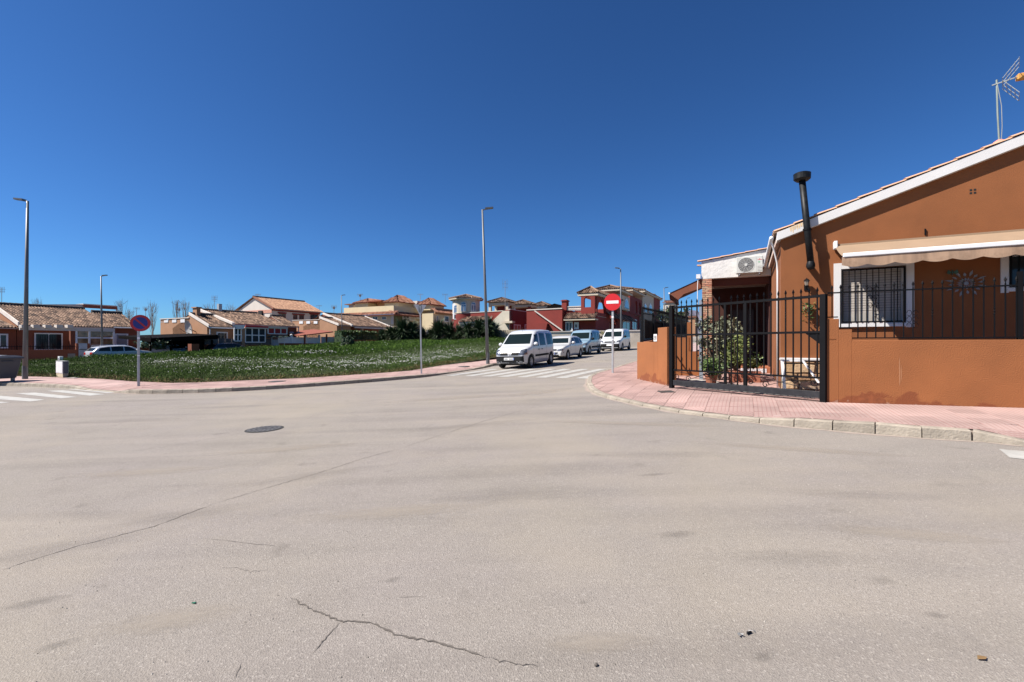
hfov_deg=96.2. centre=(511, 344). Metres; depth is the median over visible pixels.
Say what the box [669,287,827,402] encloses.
sliding gate
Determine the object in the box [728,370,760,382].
clay trough
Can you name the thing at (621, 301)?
street lamp
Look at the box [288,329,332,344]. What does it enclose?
carport
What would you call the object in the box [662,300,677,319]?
house
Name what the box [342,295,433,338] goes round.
apartment house
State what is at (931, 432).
kerb
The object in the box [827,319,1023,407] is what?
garden wall
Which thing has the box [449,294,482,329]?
tower house
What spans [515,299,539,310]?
roof pavilion
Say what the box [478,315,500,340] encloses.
palm shrub
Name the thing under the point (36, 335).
window
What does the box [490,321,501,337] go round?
palm shrub
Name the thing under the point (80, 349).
front wall
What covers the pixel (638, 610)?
road
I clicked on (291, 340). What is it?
balustrade
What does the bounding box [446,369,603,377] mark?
crossing
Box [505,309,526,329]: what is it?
shaded red house
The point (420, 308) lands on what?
yield sign
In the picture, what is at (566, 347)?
parked hatchback
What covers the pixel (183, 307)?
bare poplar
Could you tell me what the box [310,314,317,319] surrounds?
window
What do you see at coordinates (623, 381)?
pavement
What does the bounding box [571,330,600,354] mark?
parked van
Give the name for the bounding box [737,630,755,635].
litter
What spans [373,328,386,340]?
palm shrub
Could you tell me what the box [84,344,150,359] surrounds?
parked estate car
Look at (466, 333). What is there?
palm shrub
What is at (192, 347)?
gate pillar
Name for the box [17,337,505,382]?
field
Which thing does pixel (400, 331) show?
palm shrub
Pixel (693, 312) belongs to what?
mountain
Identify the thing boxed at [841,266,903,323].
window
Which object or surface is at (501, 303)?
roof pavilion
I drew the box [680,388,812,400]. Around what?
gate track
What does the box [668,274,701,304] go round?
side awning
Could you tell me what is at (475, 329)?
palm shrub
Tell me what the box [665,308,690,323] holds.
street tree
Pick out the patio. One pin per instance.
(697, 379)
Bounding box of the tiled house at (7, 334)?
[0,319,17,349]
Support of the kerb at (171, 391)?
on the road
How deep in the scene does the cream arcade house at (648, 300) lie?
78.34 m
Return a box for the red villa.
[526,286,622,330]
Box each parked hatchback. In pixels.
[152,344,187,352]
[552,336,582,359]
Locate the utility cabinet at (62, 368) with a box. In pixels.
[56,361,68,376]
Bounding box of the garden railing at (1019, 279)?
[828,271,1023,339]
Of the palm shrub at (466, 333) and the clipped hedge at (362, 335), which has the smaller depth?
the palm shrub at (466, 333)
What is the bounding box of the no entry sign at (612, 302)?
[604,294,620,372]
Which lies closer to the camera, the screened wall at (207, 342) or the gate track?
the gate track
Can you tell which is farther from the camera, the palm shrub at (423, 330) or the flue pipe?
the palm shrub at (423, 330)
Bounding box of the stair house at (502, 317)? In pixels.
[458,310,514,329]
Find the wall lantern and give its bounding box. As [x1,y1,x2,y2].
[804,278,809,290]
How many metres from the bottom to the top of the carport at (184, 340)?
3.307 m
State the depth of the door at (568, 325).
53.39 m
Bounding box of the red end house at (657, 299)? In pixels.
[654,294,662,320]
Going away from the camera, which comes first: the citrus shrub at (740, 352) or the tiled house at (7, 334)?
the citrus shrub at (740, 352)
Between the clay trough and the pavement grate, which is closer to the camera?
the pavement grate
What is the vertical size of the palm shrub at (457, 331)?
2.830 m
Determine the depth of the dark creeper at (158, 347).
43.41 m
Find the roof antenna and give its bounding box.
[992,57,1023,142]
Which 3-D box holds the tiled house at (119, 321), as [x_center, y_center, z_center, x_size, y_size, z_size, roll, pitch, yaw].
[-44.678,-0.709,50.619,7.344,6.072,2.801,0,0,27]
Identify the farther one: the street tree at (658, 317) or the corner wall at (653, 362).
the street tree at (658, 317)
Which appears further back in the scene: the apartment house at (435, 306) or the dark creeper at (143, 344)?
the apartment house at (435, 306)
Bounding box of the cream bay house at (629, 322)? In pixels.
[576,284,637,329]
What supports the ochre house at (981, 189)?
on the ground
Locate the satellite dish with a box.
[181,320,195,333]
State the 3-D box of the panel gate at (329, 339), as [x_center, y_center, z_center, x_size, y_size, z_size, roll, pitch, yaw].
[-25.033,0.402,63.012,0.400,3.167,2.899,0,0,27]
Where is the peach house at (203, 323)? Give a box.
[160,307,233,339]
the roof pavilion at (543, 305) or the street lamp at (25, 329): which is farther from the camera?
the roof pavilion at (543, 305)
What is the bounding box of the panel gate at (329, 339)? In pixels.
[321,336,333,343]
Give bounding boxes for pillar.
[188,344,198,350]
[687,322,690,350]
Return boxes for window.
[0,334,7,347]
[34,333,62,349]
[115,333,127,345]
[216,332,227,337]
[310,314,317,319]
[461,302,465,311]
[471,302,475,311]
[514,324,520,329]
[624,299,628,308]
[632,320,636,329]
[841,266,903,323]
[1009,255,1023,287]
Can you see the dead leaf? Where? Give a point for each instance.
(981, 657)
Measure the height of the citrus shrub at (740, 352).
1.380 m
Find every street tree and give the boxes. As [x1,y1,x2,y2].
[654,306,668,319]
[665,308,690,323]
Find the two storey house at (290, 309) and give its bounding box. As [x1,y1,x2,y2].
[235,295,322,321]
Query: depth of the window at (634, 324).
71.29 m
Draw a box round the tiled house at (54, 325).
[0,302,114,349]
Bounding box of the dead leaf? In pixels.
[977,655,986,658]
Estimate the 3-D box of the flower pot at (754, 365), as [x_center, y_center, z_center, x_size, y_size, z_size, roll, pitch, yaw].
[6.876,0.580,13.084,0.532,0.759,0.657,0,0,-42]
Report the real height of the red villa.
7.617 m
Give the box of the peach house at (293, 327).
[268,314,298,336]
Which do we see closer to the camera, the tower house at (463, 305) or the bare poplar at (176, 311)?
the tower house at (463, 305)
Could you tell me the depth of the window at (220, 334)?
51.54 m
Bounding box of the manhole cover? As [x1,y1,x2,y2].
[244,425,283,432]
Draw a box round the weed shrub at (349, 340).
[340,335,354,345]
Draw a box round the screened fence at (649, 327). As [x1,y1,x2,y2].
[641,306,687,341]
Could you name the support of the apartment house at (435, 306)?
on the ground
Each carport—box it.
[118,333,217,351]
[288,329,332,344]
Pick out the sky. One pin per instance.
(315, 152)
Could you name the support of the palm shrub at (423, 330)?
on the field
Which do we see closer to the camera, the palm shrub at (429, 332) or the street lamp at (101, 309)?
the street lamp at (101, 309)
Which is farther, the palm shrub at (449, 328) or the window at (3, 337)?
the palm shrub at (449, 328)
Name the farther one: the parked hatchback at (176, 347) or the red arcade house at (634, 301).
the red arcade house at (634, 301)
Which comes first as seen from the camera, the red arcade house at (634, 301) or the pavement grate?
the pavement grate
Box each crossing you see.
[0,389,112,402]
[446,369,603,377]
[1000,449,1023,458]
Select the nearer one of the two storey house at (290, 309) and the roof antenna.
the roof antenna
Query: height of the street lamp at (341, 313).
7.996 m
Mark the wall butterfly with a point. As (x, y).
(952, 272)
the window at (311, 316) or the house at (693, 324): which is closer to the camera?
the window at (311, 316)
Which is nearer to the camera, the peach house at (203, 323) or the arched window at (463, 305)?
the peach house at (203, 323)
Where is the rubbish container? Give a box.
[0,355,23,380]
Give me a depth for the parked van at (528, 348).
22.35 m
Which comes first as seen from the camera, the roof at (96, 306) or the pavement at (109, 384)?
the pavement at (109, 384)
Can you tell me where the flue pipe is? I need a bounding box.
[793,171,814,269]
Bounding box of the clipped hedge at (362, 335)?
[333,329,377,341]
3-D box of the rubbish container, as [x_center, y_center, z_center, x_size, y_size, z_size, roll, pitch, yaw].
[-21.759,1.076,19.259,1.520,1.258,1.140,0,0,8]
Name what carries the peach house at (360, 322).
on the ground
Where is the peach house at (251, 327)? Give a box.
[201,304,289,345]
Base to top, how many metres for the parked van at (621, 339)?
1.828 m
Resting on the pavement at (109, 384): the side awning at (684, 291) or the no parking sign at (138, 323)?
the no parking sign at (138, 323)
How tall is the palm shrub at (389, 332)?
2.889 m
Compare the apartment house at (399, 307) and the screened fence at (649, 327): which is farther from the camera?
the apartment house at (399, 307)
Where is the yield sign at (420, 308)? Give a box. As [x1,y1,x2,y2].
[414,304,425,373]
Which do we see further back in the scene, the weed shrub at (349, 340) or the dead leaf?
the weed shrub at (349, 340)
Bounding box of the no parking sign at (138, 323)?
[130,315,150,385]
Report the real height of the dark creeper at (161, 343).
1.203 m
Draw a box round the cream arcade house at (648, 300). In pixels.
[626,288,656,339]
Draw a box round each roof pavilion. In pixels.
[487,297,517,310]
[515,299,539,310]
[536,301,551,308]
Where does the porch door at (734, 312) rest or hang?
in the ochre house at (981, 189)
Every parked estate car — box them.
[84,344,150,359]
[205,343,243,349]
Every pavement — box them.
[0,359,496,390]
[592,343,1023,438]
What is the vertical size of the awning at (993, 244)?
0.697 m
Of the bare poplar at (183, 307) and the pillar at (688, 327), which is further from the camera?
the bare poplar at (183, 307)
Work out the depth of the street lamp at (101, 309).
42.95 m
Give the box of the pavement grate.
[657,390,674,392]
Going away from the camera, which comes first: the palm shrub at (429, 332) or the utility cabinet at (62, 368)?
the utility cabinet at (62, 368)
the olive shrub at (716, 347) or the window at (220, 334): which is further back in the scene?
the window at (220, 334)
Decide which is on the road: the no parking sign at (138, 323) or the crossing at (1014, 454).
the crossing at (1014, 454)
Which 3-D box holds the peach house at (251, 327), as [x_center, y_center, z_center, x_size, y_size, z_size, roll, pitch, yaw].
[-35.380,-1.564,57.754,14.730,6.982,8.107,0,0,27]
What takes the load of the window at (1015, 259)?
in the ochre house at (981, 189)
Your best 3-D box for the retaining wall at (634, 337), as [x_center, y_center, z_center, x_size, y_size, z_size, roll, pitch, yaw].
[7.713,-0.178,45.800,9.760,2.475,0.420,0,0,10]
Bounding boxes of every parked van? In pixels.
[496,330,553,367]
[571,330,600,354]
[600,329,629,350]
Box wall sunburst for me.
[945,270,985,296]
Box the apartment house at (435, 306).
[417,298,451,337]
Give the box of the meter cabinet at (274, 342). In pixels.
[272,340,277,345]
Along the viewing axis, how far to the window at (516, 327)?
58.50 m
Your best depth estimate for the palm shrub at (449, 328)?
54.55 m
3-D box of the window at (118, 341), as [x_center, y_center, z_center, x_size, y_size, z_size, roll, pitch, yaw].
[-41.733,-0.395,49.080,0.080,1.521,1.154,0,0,27]
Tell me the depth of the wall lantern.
10.22 m
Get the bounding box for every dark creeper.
[133,341,147,350]
[145,339,166,349]
[152,337,170,348]
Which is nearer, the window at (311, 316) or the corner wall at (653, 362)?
the corner wall at (653, 362)
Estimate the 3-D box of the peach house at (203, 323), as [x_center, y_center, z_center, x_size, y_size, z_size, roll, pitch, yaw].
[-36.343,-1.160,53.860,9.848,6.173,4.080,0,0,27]
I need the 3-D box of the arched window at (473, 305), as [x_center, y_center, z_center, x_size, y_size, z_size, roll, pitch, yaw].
[-5.074,-4.936,60.454,0.719,1.268,0.120,0,0,-36]
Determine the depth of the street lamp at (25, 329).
20.73 m
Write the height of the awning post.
2.414 m
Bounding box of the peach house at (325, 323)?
[292,316,350,337]
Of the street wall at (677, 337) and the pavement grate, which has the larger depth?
the street wall at (677, 337)
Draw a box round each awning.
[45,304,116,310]
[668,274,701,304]
[833,229,1023,266]
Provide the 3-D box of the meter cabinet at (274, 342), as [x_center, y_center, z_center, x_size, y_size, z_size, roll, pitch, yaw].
[-28.783,0.651,55.652,0.400,2.467,0.679,0,0,27]
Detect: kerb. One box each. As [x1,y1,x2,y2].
[0,363,497,393]
[587,342,1023,445]
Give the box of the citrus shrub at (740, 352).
[717,331,758,375]
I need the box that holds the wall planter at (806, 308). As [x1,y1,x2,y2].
[802,302,815,321]
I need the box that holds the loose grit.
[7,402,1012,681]
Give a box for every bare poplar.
[114,299,127,313]
[124,310,134,319]
[146,300,158,334]
[171,297,182,319]
[178,300,189,316]
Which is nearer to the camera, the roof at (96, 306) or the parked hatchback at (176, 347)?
the parked hatchback at (176, 347)
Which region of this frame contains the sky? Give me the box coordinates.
[0,0,1023,344]
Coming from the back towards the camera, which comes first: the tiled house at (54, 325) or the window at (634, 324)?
the window at (634, 324)
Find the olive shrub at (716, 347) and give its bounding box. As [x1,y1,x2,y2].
[694,315,742,379]
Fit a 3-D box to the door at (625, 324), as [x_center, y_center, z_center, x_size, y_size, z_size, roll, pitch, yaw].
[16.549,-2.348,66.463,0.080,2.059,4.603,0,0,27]
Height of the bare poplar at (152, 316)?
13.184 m
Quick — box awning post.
[699,300,702,379]
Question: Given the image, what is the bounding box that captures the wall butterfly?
[947,269,958,274]
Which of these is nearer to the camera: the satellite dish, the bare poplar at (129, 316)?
the satellite dish
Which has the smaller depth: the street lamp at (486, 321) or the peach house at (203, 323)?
the street lamp at (486, 321)
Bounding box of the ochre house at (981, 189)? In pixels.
[697,131,1023,390]
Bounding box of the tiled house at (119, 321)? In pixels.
[90,310,136,346]
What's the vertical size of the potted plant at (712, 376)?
0.832 m
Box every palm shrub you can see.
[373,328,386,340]
[382,325,396,339]
[388,316,411,339]
[406,319,421,339]
[415,327,427,338]
[424,328,433,338]
[427,318,448,339]
[441,321,457,339]
[451,323,463,339]
[457,320,473,338]
[464,317,484,338]
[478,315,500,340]
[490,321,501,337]
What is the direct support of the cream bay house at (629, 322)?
on the ground
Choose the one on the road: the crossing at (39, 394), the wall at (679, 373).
the crossing at (39, 394)
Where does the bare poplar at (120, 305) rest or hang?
on the ground
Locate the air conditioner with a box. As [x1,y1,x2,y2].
[736,255,762,275]
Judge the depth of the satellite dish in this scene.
50.85 m
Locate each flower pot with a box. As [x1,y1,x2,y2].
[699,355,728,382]
[739,352,762,369]
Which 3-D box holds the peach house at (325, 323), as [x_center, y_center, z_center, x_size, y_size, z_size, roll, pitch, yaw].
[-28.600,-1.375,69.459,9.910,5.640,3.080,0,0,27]
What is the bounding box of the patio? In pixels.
[666,368,819,401]
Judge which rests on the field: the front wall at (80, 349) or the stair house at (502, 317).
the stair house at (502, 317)
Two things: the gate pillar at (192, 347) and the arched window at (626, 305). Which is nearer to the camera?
the gate pillar at (192, 347)
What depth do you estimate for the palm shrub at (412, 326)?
55.49 m
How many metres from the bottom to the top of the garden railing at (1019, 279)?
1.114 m
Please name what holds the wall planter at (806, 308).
attached to the ochre house at (981, 189)
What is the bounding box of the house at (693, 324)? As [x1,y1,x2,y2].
[688,315,698,336]
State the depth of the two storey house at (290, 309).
85.67 m
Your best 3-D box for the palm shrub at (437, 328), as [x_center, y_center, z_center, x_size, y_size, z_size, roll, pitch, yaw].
[-8.660,-1.572,54.996,3.020,3.490,3.034,0,0,0]
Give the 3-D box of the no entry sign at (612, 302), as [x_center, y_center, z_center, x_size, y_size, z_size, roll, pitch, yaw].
[3.596,-0.346,16.397,0.600,2.925,0.090,0,0,24]
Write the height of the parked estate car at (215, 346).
1.474 m
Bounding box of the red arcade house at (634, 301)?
[619,286,645,329]
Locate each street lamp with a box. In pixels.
[13,198,28,378]
[100,275,107,345]
[341,295,342,329]
[482,207,492,363]
[615,267,621,328]
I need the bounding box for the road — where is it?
[0,336,1023,681]
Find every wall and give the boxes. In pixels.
[0,343,148,362]
[204,338,272,348]
[550,330,639,346]
[637,327,675,385]
[644,336,692,350]
[676,337,698,375]
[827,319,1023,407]
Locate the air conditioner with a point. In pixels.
(750, 265)
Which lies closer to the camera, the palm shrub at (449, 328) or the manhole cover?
the manhole cover
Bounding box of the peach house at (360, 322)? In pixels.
[312,312,391,339]
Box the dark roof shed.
[547,303,561,307]
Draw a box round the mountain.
[688,310,698,333]
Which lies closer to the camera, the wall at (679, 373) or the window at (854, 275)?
the window at (854, 275)
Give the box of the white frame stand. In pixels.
[780,359,819,388]
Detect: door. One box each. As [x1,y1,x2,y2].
[565,322,572,330]
[622,320,629,329]
[732,309,753,362]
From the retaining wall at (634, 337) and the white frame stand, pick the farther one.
the retaining wall at (634, 337)
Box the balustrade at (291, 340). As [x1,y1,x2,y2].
[277,334,320,344]
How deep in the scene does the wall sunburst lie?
9.08 m
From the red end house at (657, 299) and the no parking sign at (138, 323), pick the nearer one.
the no parking sign at (138, 323)

